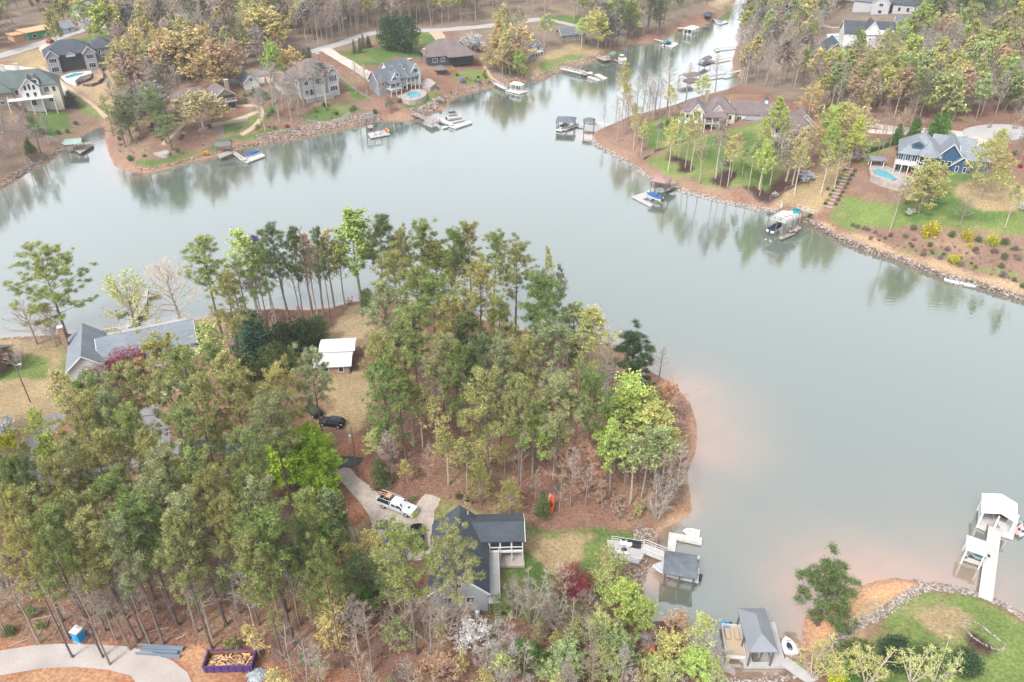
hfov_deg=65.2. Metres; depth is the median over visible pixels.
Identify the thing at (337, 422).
parked suv
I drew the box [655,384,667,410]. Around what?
budding sapling
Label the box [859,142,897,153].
hedge wall
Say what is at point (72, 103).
evergreen tree
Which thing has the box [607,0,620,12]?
budding tree
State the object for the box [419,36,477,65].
dark house
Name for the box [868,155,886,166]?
pool pergola
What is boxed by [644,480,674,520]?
bare tree
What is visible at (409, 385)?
budding tree
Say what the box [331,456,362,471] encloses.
asphalt pad
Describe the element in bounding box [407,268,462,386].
pine tree
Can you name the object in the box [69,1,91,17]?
top left house
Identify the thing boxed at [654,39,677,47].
dock
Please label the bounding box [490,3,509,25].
budding tree
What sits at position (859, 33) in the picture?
pine tree
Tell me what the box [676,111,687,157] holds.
budding tree
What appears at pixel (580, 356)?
budding sapling
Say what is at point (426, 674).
budding shrub
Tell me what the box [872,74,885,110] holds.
bare tree
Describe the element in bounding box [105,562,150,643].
bare tree
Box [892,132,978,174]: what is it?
blue house
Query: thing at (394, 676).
bare shrub
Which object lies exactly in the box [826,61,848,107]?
budding tree
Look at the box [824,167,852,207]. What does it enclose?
garden steps
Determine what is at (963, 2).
pine tree
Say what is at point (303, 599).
budding sapling
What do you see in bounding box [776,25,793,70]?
bare tree
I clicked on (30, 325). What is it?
bare tree
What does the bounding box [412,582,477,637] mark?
bare tree
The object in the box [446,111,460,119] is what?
pontoon boat
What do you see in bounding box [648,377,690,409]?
budding tree
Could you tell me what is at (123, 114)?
budding tree
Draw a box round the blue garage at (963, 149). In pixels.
[960,145,991,170]
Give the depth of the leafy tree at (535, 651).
105.06 m
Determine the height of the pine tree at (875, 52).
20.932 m
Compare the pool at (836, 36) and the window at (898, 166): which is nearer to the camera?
the window at (898, 166)
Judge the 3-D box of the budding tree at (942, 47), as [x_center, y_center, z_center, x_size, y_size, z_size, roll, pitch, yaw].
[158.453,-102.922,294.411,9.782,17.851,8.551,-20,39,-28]
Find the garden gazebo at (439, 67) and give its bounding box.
[433,65,447,74]
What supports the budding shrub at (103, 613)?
on the ground
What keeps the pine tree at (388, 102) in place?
on the ground
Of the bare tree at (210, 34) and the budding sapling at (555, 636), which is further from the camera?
the bare tree at (210, 34)
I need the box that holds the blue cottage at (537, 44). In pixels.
[519,39,543,56]
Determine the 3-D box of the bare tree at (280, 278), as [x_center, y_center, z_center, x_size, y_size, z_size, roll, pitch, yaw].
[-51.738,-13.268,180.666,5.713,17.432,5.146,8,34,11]
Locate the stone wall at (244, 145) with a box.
[133,142,259,170]
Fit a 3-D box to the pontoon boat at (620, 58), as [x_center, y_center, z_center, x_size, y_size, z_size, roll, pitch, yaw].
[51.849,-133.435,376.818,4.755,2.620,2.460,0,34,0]
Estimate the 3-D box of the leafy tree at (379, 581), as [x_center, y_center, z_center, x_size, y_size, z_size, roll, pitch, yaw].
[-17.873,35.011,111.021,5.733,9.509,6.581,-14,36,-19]
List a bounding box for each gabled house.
[367,57,421,96]
[852,0,893,13]
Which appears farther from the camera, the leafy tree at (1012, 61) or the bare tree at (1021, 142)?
the leafy tree at (1012, 61)
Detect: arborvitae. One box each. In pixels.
[301,48,306,58]
[306,47,311,57]
[351,39,356,53]
[357,37,362,52]
[360,34,365,48]
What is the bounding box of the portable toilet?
[69,625,87,643]
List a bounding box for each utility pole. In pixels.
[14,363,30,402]
[348,426,357,471]
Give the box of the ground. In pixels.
[0,0,1023,681]
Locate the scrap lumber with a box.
[207,653,252,665]
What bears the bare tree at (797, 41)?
on the ground
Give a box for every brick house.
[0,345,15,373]
[796,35,874,68]
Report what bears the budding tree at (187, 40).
on the ground
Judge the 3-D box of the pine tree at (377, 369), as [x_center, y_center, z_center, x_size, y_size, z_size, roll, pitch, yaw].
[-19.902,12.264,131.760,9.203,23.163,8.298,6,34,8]
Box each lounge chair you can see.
[619,539,625,544]
[625,540,632,546]
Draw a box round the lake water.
[0,0,1023,677]
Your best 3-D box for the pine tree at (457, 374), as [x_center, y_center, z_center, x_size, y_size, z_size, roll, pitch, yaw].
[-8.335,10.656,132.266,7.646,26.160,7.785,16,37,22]
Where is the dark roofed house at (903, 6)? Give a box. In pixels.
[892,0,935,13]
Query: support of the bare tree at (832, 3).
on the ground
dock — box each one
[61,138,92,153]
[115,288,159,329]
[214,141,265,162]
[365,115,389,138]
[410,111,472,128]
[491,80,527,93]
[556,116,583,131]
[560,66,606,81]
[597,51,622,62]
[607,532,701,590]
[632,174,677,206]
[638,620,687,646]
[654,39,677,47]
[677,25,698,35]
[678,70,739,83]
[697,55,731,66]
[704,12,712,22]
[713,18,727,24]
[714,45,737,51]
[736,608,818,681]
[765,204,813,239]
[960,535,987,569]
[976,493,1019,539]
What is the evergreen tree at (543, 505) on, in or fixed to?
on the ground
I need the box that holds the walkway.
[978,525,1001,601]
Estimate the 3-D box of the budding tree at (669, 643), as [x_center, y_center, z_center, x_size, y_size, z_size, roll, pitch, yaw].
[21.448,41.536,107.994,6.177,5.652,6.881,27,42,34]
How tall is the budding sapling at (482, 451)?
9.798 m
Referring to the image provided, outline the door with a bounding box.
[70,633,78,642]
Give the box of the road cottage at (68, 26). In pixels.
[49,20,75,35]
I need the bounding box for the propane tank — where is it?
[475,609,479,617]
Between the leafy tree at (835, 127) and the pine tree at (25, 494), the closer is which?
the pine tree at (25, 494)
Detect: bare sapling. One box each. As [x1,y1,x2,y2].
[0,547,16,594]
[0,560,24,600]
[151,581,174,613]
[152,545,175,593]
[212,580,223,603]
[225,606,243,633]
[268,303,275,328]
[270,615,307,681]
[292,634,323,681]
[340,635,370,681]
[348,525,371,570]
[356,547,368,584]
[358,662,378,681]
[377,610,390,641]
[396,655,420,681]
[403,389,424,432]
[415,600,448,658]
[415,607,432,639]
[419,442,435,481]
[483,432,500,465]
[499,610,515,648]
[510,426,532,481]
[514,637,539,681]
[529,465,539,502]
[553,469,571,511]
[559,339,574,379]
[578,461,594,505]
[579,613,601,662]
[594,480,605,510]
[612,448,619,482]
[621,666,638,681]
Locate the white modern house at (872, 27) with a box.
[838,17,909,48]
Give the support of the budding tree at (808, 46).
on the ground
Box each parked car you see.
[306,403,322,417]
[410,523,424,544]
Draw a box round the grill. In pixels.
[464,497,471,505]
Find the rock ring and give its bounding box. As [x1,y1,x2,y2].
[962,619,1005,650]
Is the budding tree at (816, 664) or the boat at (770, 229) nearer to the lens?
the budding tree at (816, 664)
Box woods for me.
[0,0,1023,681]
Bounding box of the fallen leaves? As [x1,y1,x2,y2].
[0,360,681,681]
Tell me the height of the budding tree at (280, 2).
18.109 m
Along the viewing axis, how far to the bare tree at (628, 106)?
275.49 m
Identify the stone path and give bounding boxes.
[25,128,56,139]
[39,65,107,118]
[161,124,185,144]
[212,110,258,125]
[216,125,224,138]
[236,104,263,135]
[306,110,353,123]
[339,76,374,99]
[483,66,497,80]
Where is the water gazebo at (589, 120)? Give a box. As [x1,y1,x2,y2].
[583,117,606,132]
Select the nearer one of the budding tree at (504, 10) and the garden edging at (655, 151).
the garden edging at (655, 151)
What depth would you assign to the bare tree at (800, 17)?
346.63 m
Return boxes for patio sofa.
[630,540,640,548]
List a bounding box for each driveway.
[0,65,67,95]
[21,404,169,491]
[39,44,49,51]
[166,442,188,454]
[193,439,313,461]
[228,69,271,83]
[257,77,275,83]
[320,48,369,81]
[428,30,445,39]
[707,0,733,5]
[865,122,961,132]
[865,129,965,136]
[971,136,987,144]
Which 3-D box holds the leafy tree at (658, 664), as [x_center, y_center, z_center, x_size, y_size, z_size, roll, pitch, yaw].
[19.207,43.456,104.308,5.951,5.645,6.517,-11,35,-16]
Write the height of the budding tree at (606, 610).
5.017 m
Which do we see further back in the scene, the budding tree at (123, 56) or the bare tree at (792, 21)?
the bare tree at (792, 21)
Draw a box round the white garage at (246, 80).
[236,70,259,89]
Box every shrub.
[0,414,15,437]
[0,425,18,451]
[0,622,16,638]
[19,603,39,618]
[27,151,37,159]
[33,619,47,628]
[78,16,94,32]
[96,603,111,621]
[114,591,131,605]
[146,602,158,614]
[207,576,234,595]
[222,633,239,655]
[297,651,310,667]
[371,644,382,656]
[388,665,404,681]
[403,659,441,681]
[455,492,461,499]
[462,32,483,51]
[465,464,475,476]
[516,631,527,638]
[558,460,570,472]
[587,583,600,596]
[593,489,605,502]
[611,493,624,504]
[611,501,625,518]
[625,474,635,483]
[632,500,645,515]
[636,467,650,483]
[638,652,654,675]
[661,657,685,679]
[676,471,687,488]
[799,170,818,181]
[825,665,849,681]
[847,150,865,160]
[904,208,915,215]
[920,221,942,238]
[920,250,926,256]
[948,230,956,236]
[948,254,962,263]
[959,229,974,241]
[974,236,982,242]
[985,233,1000,245]
[997,261,1005,268]
[998,270,1007,276]
[1000,237,1010,245]
[1001,252,1010,259]
[1012,119,1020,128]
[1013,254,1022,260]
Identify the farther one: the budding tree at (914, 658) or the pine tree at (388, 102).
the pine tree at (388, 102)
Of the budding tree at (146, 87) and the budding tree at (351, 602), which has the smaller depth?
the budding tree at (351, 602)
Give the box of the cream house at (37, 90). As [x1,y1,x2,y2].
[0,63,64,113]
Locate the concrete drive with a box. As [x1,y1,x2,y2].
[332,467,439,561]
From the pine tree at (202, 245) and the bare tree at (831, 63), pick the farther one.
the bare tree at (831, 63)
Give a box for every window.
[48,58,56,63]
[51,67,59,72]
[86,54,93,58]
[88,62,96,67]
[328,74,336,81]
[330,85,337,90]
[338,367,343,371]
[443,597,451,603]
[466,596,474,603]
[895,164,902,169]
[897,154,903,159]
[904,155,910,160]
[904,165,911,170]
[911,155,917,161]
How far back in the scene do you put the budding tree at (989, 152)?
213.22 m
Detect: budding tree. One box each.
[0,0,9,29]
[12,439,38,481]
[16,404,57,452]
[41,368,83,430]
[54,445,89,480]
[57,0,76,24]
[65,0,93,40]
[99,36,135,77]
[100,268,165,333]
[104,51,147,92]
[108,0,131,20]
[110,48,142,86]
[110,100,126,136]
[115,108,133,143]
[117,3,133,26]
[120,27,147,55]
[123,88,134,121]
[126,46,140,80]
[129,4,150,36]
[129,80,174,122]
[137,54,160,81]
[137,62,174,84]
[147,36,179,71]
[149,26,174,61]
[153,24,225,78]
[158,50,172,86]
[160,19,175,30]
[169,89,234,130]
[170,15,196,47]
[184,50,238,82]
[188,39,242,84]
[188,318,231,389]
[191,0,210,20]
[194,20,218,49]
[202,0,227,27]
[206,347,241,400]
[212,0,232,22]
[212,6,225,39]
[214,0,237,15]
[216,26,232,60]
[221,227,272,315]
[224,5,294,56]
[230,0,256,33]
[238,268,263,315]
[242,7,262,27]
[242,400,262,431]
[243,23,268,64]
[247,0,256,11]
[249,234,274,312]
[257,0,274,10]
[270,0,286,11]
[270,3,287,43]
[270,21,287,46]
[287,0,314,34]
[292,0,311,40]
[292,232,323,317]
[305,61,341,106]
[309,0,325,34]
[310,605,348,653]
[311,227,341,309]
[318,576,350,638]
[323,238,350,309]
[326,527,358,567]
[332,539,378,578]
[333,593,370,653]
[347,0,358,22]
[354,526,402,571]
[359,0,377,29]
[361,427,383,456]
[378,613,414,653]
[388,372,426,445]
[394,0,409,15]
[407,382,432,448]
[418,649,461,681]
[419,395,451,459]
[429,426,461,485]
[435,0,451,20]
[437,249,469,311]
[447,615,496,655]
[452,436,482,490]
[453,0,466,16]
[463,461,494,506]
[469,0,480,20]
[479,28,515,70]
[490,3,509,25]
[491,18,505,35]
[492,37,528,73]
[493,36,509,79]
[494,476,524,513]
[497,29,511,73]
[505,21,537,56]
[527,298,557,341]
[541,423,571,479]
[542,246,555,291]
[554,262,568,336]
[562,318,600,377]
[564,304,622,366]
[574,587,598,613]
[585,6,615,47]
[588,542,632,589]
[590,559,620,607]
[592,362,620,399]
[598,368,656,461]
[598,594,610,614]
[605,383,678,460]
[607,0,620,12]
[609,431,660,504]
[611,614,625,629]
[614,60,635,121]
[619,82,634,125]
[620,398,679,472]
[630,111,640,148]
[631,423,664,498]
[633,119,650,155]
[634,659,652,681]
[639,408,668,473]
[642,625,692,663]
[646,423,682,488]
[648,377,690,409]
[652,626,667,649]
[654,425,686,482]
[658,604,694,645]
[662,116,680,171]
[663,83,680,118]
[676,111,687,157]
[682,113,697,166]
[683,609,720,650]
[685,107,706,170]
[692,74,713,100]
[708,652,730,681]
[709,117,732,178]
[709,662,729,681]
[724,135,744,185]
[728,132,745,177]
[737,42,753,78]
[738,1,757,39]
[739,10,756,44]
[744,138,762,187]
[749,34,766,78]
[750,126,778,189]
[755,5,765,29]
[758,9,774,46]
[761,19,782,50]
[762,13,777,53]
[770,0,782,18]
[770,140,785,184]
[775,20,795,42]
[776,3,788,39]
[776,120,813,181]
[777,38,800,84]
[778,116,793,160]
[779,11,796,32]
[780,3,797,23]
[788,127,814,184]
[789,0,799,11]
[790,637,852,680]
[791,3,812,45]
[791,143,814,195]
[794,0,807,17]
[794,21,811,38]
[794,79,823,113]
[795,32,813,77]
[796,45,811,81]
[805,131,818,172]
[806,122,830,164]
[807,47,824,83]
[809,0,820,25]
[810,0,829,19]
[815,73,832,110]
[816,631,867,678]
[819,140,838,195]
[821,61,834,97]
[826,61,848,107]
[829,99,864,153]
[832,138,851,188]
[833,104,881,159]
[835,48,857,94]
[844,75,865,109]
[845,47,860,89]
[849,62,871,101]
[850,40,863,79]
[850,641,904,681]
[854,30,870,52]
[854,53,866,91]
[856,80,877,106]
[857,54,883,104]
[859,68,882,113]
[873,44,887,58]
[883,42,897,57]
[886,65,919,117]
[890,49,906,92]
[891,45,908,61]
[896,30,910,43]
[896,61,912,102]
[897,643,941,681]
[907,14,920,34]
[911,66,931,108]
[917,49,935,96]
[923,11,940,51]
[924,631,966,681]
[925,47,939,89]
[928,53,948,95]
[930,14,951,35]
[935,35,953,61]
[939,12,959,32]
[948,66,977,119]
[949,56,964,68]
[949,58,974,100]
[957,34,976,52]
[961,137,1021,198]
[964,17,988,40]
[968,3,987,25]
[969,58,988,102]
[970,70,992,109]
[972,52,987,68]
[974,71,996,120]
[982,18,1001,33]
[986,56,1008,100]
[992,43,1007,61]
[997,47,1014,93]
[998,19,1012,34]
[1004,31,1014,47]
[1004,182,1023,227]
[1006,1,1023,21]
[1009,32,1023,48]
[1013,35,1023,56]
[1013,50,1020,58]
[1019,80,1023,112]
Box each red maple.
[103,344,148,382]
[551,561,594,606]
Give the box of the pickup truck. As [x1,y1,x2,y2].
[376,490,418,516]
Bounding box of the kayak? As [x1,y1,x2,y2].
[549,494,553,513]
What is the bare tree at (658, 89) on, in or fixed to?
on the ground
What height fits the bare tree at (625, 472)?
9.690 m
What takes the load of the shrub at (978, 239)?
on the ground
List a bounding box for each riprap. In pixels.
[0,326,139,338]
[1,148,62,186]
[255,111,381,144]
[409,96,445,114]
[442,53,600,101]
[588,139,653,179]
[624,523,657,600]
[671,186,779,213]
[720,666,809,681]
[802,216,1023,299]
[818,583,1023,664]
[913,579,1023,615]
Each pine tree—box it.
[0,448,66,587]
[0,482,64,622]
[0,515,73,657]
[2,240,99,336]
[2,450,79,583]
[7,481,88,619]
[25,111,44,153]
[27,519,104,657]
[31,494,107,632]
[36,441,107,585]
[45,385,119,498]
[53,487,128,618]
[56,430,120,563]
[60,370,125,484]
[64,505,139,643]
[74,426,135,502]
[84,377,136,486]
[85,463,167,601]
[93,510,165,644]
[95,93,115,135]
[99,401,153,499]
[100,359,164,484]
[100,482,189,626]
[106,93,143,141]
[106,111,135,147]
[111,74,127,107]
[117,95,148,139]
[127,458,194,606]
[131,328,190,441]
[132,84,173,137]
[132,426,183,508]
[144,438,199,564]
[145,89,160,130]
[145,370,204,502]
[146,96,179,143]
[150,114,185,150]
[151,68,166,92]
[152,507,213,648]
[156,343,213,460]
[160,483,228,626]
[167,10,177,30]
[167,400,222,524]
[174,442,230,582]
[176,233,236,339]
[182,0,199,26]
[185,370,237,486]
[190,452,247,591]
[198,341,237,399]
[201,491,260,625]
[202,360,264,473]
[205,269,259,350]
[217,424,272,533]
[217,460,269,592]
[217,499,312,647]
[226,15,241,43]
[228,529,285,659]
[230,238,279,330]
[233,0,241,21]
[234,19,249,64]
[235,472,288,612]
[245,353,306,491]
[245,382,305,520]
[255,220,296,323]
[268,0,282,18]
[276,513,319,648]
[280,224,311,318]
[285,485,338,619]
[288,340,335,432]
[303,531,345,668]
[308,226,333,326]
[331,568,364,638]
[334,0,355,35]
[340,549,383,621]
[356,212,403,315]
[356,276,408,392]
[358,321,407,451]
[361,357,415,464]
[368,510,445,655]
[370,240,416,346]
[374,0,386,19]
[374,339,416,460]
[384,97,395,113]
[387,315,421,374]
[389,223,416,316]
[389,298,437,416]
[395,258,437,372]
[406,217,439,321]
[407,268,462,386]
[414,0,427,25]
[419,330,468,451]
[428,292,477,410]
[428,511,485,654]
[436,339,479,465]
[440,225,471,309]
[443,309,485,432]
[450,219,489,316]
[454,252,508,359]
[456,365,515,496]
[458,331,502,450]
[478,227,511,332]
[479,328,522,459]
[480,287,520,375]
[491,232,539,344]
[497,371,536,493]
[502,333,548,450]
[515,269,572,384]
[520,314,574,434]
[527,273,568,358]
[528,360,589,491]
[559,301,587,346]
[566,360,616,486]
[601,3,618,48]
[605,318,657,392]
[609,0,626,35]
[614,7,625,47]
[619,2,635,43]
[623,0,641,39]
[640,0,661,33]
[643,0,658,26]
[647,0,668,35]
[657,0,673,24]
[790,540,865,636]
[792,6,809,32]
[799,47,814,86]
[802,26,814,75]
[805,52,825,86]
[815,0,831,35]
[844,26,865,52]
[857,47,883,107]
[879,38,902,101]
[881,31,899,55]
[895,55,923,113]
[906,25,919,42]
[908,68,936,124]
[924,0,942,37]
[935,0,957,17]
[950,0,973,14]
[953,0,974,11]
[960,0,982,31]
[967,0,994,18]
[983,0,1000,27]
[985,0,999,17]
[985,20,1001,35]
[997,0,1014,16]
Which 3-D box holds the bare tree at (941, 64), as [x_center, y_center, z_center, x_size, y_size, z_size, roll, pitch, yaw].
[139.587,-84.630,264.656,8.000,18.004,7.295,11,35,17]
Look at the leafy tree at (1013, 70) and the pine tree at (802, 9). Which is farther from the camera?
the pine tree at (802, 9)
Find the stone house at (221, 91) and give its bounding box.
[168,79,237,111]
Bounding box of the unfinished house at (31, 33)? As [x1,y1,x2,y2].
[5,24,55,41]
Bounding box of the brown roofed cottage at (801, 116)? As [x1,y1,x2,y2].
[770,106,813,148]
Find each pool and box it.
[61,71,91,85]
[397,89,426,104]
[826,34,838,41]
[868,163,913,191]
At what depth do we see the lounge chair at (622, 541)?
125.89 m
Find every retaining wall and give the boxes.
[77,74,92,83]
[82,63,109,86]
[199,118,247,130]
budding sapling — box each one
[0,598,7,624]
[28,567,52,598]
[72,566,102,596]
[95,541,123,585]
[151,544,167,575]
[184,581,205,616]
[239,622,270,658]
[261,665,290,681]
[263,609,291,633]
[290,568,320,608]
[299,591,322,631]
[308,652,326,681]
[361,400,383,430]
[373,560,391,602]
[386,673,393,681]
[397,458,415,483]
[428,618,449,647]
[445,394,455,418]
[453,647,469,677]
[469,442,494,483]
[471,667,498,681]
[486,649,519,681]
[492,438,516,473]
[523,348,538,372]
[530,618,545,644]
[547,629,562,660]
[550,670,563,681]
[561,619,587,650]
[568,349,587,389]
[569,430,590,463]
[578,366,603,397]
[578,387,596,405]
[583,655,598,681]
[587,359,597,371]
[593,602,605,618]
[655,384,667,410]
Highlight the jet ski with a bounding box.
[782,636,798,655]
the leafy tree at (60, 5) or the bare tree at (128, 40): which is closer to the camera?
the bare tree at (128, 40)
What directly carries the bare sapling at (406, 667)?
on the ground
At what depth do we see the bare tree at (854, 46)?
298.76 m
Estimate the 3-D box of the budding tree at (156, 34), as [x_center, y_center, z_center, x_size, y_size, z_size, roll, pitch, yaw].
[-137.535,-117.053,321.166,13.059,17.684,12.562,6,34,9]
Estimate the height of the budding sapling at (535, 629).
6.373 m
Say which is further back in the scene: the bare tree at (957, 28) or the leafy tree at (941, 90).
the bare tree at (957, 28)
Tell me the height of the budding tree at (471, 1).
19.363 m
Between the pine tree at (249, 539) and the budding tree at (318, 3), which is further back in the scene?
the budding tree at (318, 3)
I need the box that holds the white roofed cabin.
[312,338,356,375]
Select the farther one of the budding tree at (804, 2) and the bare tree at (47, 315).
the budding tree at (804, 2)
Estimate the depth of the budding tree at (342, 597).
104.43 m
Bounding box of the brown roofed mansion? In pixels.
[678,89,779,131]
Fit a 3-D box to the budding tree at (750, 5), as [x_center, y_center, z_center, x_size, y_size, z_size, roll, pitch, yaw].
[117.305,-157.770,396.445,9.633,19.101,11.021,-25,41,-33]
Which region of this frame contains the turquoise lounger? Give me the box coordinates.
[792,208,800,213]
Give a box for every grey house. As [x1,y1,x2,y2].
[42,36,112,73]
[273,53,339,102]
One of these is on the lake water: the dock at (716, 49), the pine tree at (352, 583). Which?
the dock at (716, 49)
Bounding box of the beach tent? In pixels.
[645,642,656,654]
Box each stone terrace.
[153,150,169,157]
[418,78,435,91]
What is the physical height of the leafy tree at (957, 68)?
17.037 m
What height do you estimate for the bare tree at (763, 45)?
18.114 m
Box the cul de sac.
[962,124,1023,140]
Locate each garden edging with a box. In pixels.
[643,140,685,159]
[769,179,806,200]
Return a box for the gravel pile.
[245,667,267,681]
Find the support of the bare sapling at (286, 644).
on the ground
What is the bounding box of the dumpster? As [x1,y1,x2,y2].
[201,648,256,672]
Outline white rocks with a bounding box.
[944,278,975,286]
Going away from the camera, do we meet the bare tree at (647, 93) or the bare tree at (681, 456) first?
the bare tree at (681, 456)
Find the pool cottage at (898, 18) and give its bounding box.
[895,16,911,21]
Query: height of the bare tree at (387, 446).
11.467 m
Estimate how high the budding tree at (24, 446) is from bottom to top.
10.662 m
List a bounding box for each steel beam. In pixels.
[135,652,180,658]
[137,643,183,649]
[140,649,178,654]
[142,646,182,651]
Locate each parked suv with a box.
[318,415,345,428]
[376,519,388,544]
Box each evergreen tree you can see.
[22,138,37,156]
[64,90,79,107]
[227,308,269,364]
[230,348,265,389]
[253,340,294,374]
[261,317,298,351]
[286,315,320,352]
[286,345,300,370]
[305,314,331,345]
[326,507,352,551]
[358,288,373,307]
[365,35,371,46]
[369,457,392,491]
[375,13,404,50]
[388,14,421,53]
[532,491,551,520]
[563,341,586,369]
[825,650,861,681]
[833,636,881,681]
[874,632,918,675]
[890,123,904,143]
[905,116,922,136]
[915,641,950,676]
[924,112,945,136]
[936,111,952,134]
[945,644,988,679]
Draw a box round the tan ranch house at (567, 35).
[555,27,586,43]
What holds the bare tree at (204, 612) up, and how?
on the ground
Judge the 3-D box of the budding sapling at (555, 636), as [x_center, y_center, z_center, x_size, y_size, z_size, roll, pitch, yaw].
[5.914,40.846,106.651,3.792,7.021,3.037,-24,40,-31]
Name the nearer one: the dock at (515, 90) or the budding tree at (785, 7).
the dock at (515, 90)
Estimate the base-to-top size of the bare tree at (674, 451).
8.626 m
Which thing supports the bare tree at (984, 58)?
on the ground
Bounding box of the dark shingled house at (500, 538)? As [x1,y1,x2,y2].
[427,505,525,625]
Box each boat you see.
[243,150,260,157]
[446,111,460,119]
[557,123,569,128]
[617,54,626,60]
[646,192,663,201]
[652,561,702,583]
[683,528,699,536]
[721,622,745,661]
[766,223,781,233]
[969,552,989,559]
[992,514,1009,525]
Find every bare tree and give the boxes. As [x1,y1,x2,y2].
[0,111,13,149]
[0,131,15,165]
[0,298,56,344]
[0,554,40,644]
[8,117,27,153]
[8,126,26,161]
[11,101,25,136]
[22,559,69,639]
[29,302,65,345]
[60,578,111,665]
[76,545,108,598]
[84,577,116,640]
[91,584,134,650]
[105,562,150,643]
[107,566,144,635]
[110,19,124,45]
[115,61,129,87]
[122,30,136,51]
[138,256,203,319]
[144,0,156,11]
[157,548,198,632]
[164,0,177,17]
[176,5,194,26]
[176,564,220,638]
[191,6,204,26]
[205,26,223,44]
[206,15,219,46]
[206,544,246,615]
[216,261,244,318]
[221,571,266,642]
[229,17,243,50]
[230,254,253,307]
[245,266,262,318]
[247,549,280,620]
[249,85,263,123]
[251,93,269,131]
[256,258,276,321]
[258,62,279,105]
[262,62,282,102]
[266,83,282,123]
[268,71,288,109]
[269,251,287,313]
[276,547,291,591]
[277,510,294,575]
[279,558,304,625]
[281,0,290,25]
[282,82,300,116]
[282,86,294,121]
[284,61,312,107]
[284,254,302,316]
[289,70,303,108]
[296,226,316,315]
[296,263,313,312]
[297,60,323,102]
[300,640,330,681]
[305,0,317,39]
[305,230,333,313]
[308,6,321,45]
[308,244,326,287]
[310,0,325,41]
[313,5,332,43]
[319,0,332,33]
[322,0,336,41]
[324,0,336,37]
[329,0,347,38]
[335,0,348,32]
[344,0,353,27]
[346,599,391,672]
[347,0,360,31]
[371,0,381,28]
[373,430,399,479]
[380,586,419,639]
[392,0,407,14]
[402,0,414,16]
[410,0,423,21]
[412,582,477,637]
[416,364,440,429]
[417,363,432,403]
[469,636,511,673]
[478,618,526,662]
[492,662,512,681]
[502,566,556,623]
[502,662,521,681]
[503,573,532,618]
[508,16,517,28]
[509,30,521,49]
[516,9,524,25]
[516,36,530,70]
[517,25,527,48]
[528,600,570,639]
[534,583,574,628]
[540,425,609,491]
[543,561,575,602]
[553,597,593,640]
[555,653,582,681]
[563,446,584,506]
[564,445,614,495]
[575,642,611,681]
[588,400,606,450]
[598,334,621,386]
[609,645,635,681]
[614,108,622,138]
[619,453,630,493]
[622,94,632,134]
[623,94,628,128]
[633,75,643,111]
[636,69,652,118]
[637,109,646,142]
[637,628,658,655]
[644,86,654,119]
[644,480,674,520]
[645,469,691,506]
[646,79,657,115]
[648,73,664,115]
[648,82,657,119]
[652,345,670,381]
[652,450,675,500]
[657,436,688,471]
[661,395,692,423]
[662,57,681,108]
[664,672,686,681]
[670,439,691,498]
[681,616,714,651]
[682,62,697,101]
[694,131,708,183]
[702,643,734,666]
[709,54,727,92]
[718,154,728,185]
[735,22,746,54]
[742,29,755,45]
[743,47,759,84]
[751,7,763,37]
[752,40,768,81]
[762,42,774,84]
[766,40,787,87]
[775,5,784,47]
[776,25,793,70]
[779,21,794,63]
[782,18,799,58]
[785,39,798,81]
[789,43,806,87]
[791,50,801,85]
[794,22,808,44]
[795,15,804,45]
[805,37,826,67]
[807,45,821,83]
[807,56,822,91]
[810,31,820,49]
[812,59,826,106]
[819,59,838,102]
[824,0,839,29]
[831,76,847,105]
[836,58,855,100]
[841,64,851,101]
[845,41,859,56]
[866,31,882,47]
[871,112,881,145]
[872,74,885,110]
[877,113,889,153]
[879,25,898,51]
[881,108,894,148]
[889,109,899,147]
[889,172,916,231]
[901,96,913,134]
[909,95,919,132]
[918,72,935,116]
[924,31,940,52]
[928,59,948,110]
[936,17,944,34]
[940,25,959,48]
[946,15,961,54]
[951,21,965,40]
[952,23,966,48]
[959,31,975,48]
[965,76,982,115]
[972,49,989,97]
[976,58,1002,108]
[980,74,999,115]
[982,12,993,27]
[988,46,1002,68]
[995,69,1014,115]
[1000,57,1023,104]
[1010,14,1022,35]
[1012,133,1023,168]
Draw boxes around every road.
[0,14,185,57]
[0,644,190,681]
[307,18,584,52]
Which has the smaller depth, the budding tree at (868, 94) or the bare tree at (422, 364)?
the bare tree at (422, 364)
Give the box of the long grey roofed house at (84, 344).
[56,313,200,382]
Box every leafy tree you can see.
[0,6,3,20]
[30,428,68,480]
[41,8,62,40]
[50,0,72,19]
[83,0,132,39]
[252,420,348,502]
[256,435,308,504]
[257,37,284,78]
[292,462,342,518]
[294,423,341,486]
[311,518,342,576]
[314,485,347,530]
[324,205,380,308]
[344,584,379,629]
[365,569,407,617]
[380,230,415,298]
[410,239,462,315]
[488,589,514,621]
[501,400,571,474]
[506,634,548,674]
[532,656,581,681]
[543,630,589,681]
[577,609,619,650]
[585,640,631,681]
[587,623,641,673]
[590,387,641,467]
[591,417,638,496]
[596,576,645,620]
[620,0,641,31]
[622,593,661,634]
[635,649,682,681]
[675,640,719,681]
[752,138,776,195]
[757,116,771,159]
[761,95,789,142]
[814,101,852,152]
[815,48,845,92]
[818,45,846,86]
[821,116,841,168]
[846,114,868,172]
[871,62,902,106]
[877,54,890,67]
[890,47,924,100]
[893,18,913,39]
[898,33,924,53]
[898,155,954,212]
[900,2,934,37]
[913,52,923,64]
[921,68,969,119]
[923,0,949,25]
[937,59,969,103]
[943,48,975,69]
[956,0,977,36]
[956,18,984,46]
[966,28,1004,52]
[967,37,994,70]
[968,38,998,72]
[993,34,1009,61]
[994,58,1023,97]
[995,0,1011,13]
[995,56,1020,102]
[995,68,1023,111]
[998,28,1013,49]
[999,0,1023,12]
[1012,18,1023,35]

